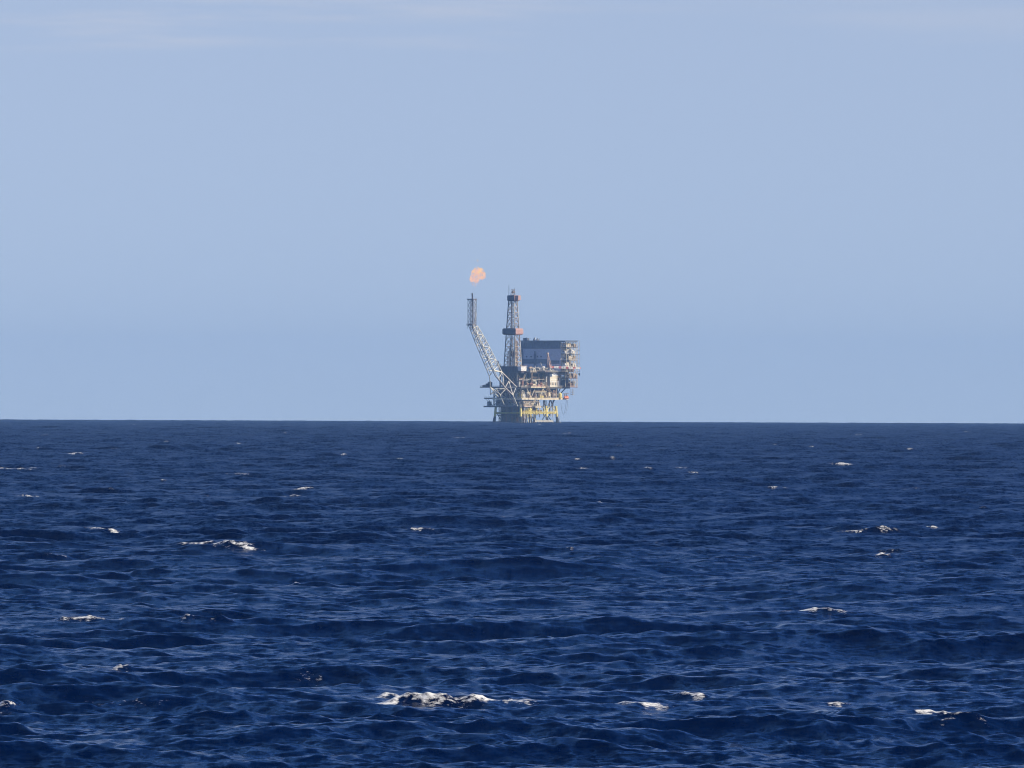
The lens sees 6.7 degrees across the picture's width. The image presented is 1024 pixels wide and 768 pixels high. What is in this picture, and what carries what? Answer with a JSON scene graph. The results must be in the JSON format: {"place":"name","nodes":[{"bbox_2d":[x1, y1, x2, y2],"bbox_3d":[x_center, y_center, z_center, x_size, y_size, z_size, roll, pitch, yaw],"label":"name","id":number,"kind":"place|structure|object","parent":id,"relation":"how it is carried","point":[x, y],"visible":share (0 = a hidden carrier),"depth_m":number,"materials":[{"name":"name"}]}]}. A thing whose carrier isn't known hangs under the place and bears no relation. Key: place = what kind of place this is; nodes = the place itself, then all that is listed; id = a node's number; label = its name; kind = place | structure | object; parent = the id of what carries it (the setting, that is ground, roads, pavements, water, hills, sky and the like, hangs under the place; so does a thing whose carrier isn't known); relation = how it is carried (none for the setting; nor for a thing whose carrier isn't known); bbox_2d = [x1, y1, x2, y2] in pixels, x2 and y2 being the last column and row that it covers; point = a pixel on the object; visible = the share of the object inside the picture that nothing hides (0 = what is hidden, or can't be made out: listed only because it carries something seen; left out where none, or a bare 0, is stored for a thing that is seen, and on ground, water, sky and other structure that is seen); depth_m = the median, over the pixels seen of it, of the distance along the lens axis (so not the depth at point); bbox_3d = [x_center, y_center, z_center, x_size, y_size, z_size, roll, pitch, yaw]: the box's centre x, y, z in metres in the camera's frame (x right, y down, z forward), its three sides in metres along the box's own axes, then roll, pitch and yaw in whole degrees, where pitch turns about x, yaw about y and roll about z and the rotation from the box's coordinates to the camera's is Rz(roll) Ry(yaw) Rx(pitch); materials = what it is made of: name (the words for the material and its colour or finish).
{"place":"outdoors","nodes":[
{"label":"outdoors","id":0,"kind":"place"},
{"bbox_2d":[470,267,485,282],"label":"gas flame","id":1,"kind":"object","parent":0,"point":[477,272],"visible":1,"depth_m":7952.03,"materials":[{"name":"orange"}]},
{"bbox_2d":[0,419,1023,767],"bbox_3d":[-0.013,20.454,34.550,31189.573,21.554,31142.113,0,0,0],"label":"sea","id":2,"kind":"structure","parent":0,"point":[454,595],"depth_m":499.52,"materials":[{"name":"blue liquid"}]},
{"bbox_2d":[466,288,580,422],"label":"oil platform","id":3,"kind":"structure","parent":2,"relation":"in","point":[549,364],"depth_m":8023.01,"materials":[{"name":"grey paint"}]},
{"bbox_2d":[518,366,526,370],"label":"white cabin","id":4,"kind":"object","parent":3,"relation":"on","point":[521,368],"visible":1,"depth_m":8008.17,"materials":[{"name":"metal"}]},
{"bbox_2d":[0,0,1023,422],"label":"sky","id":5,"kind":"structure","parent":0,"point":[797,211],"materials":[{"name":"blue"}]}
]}

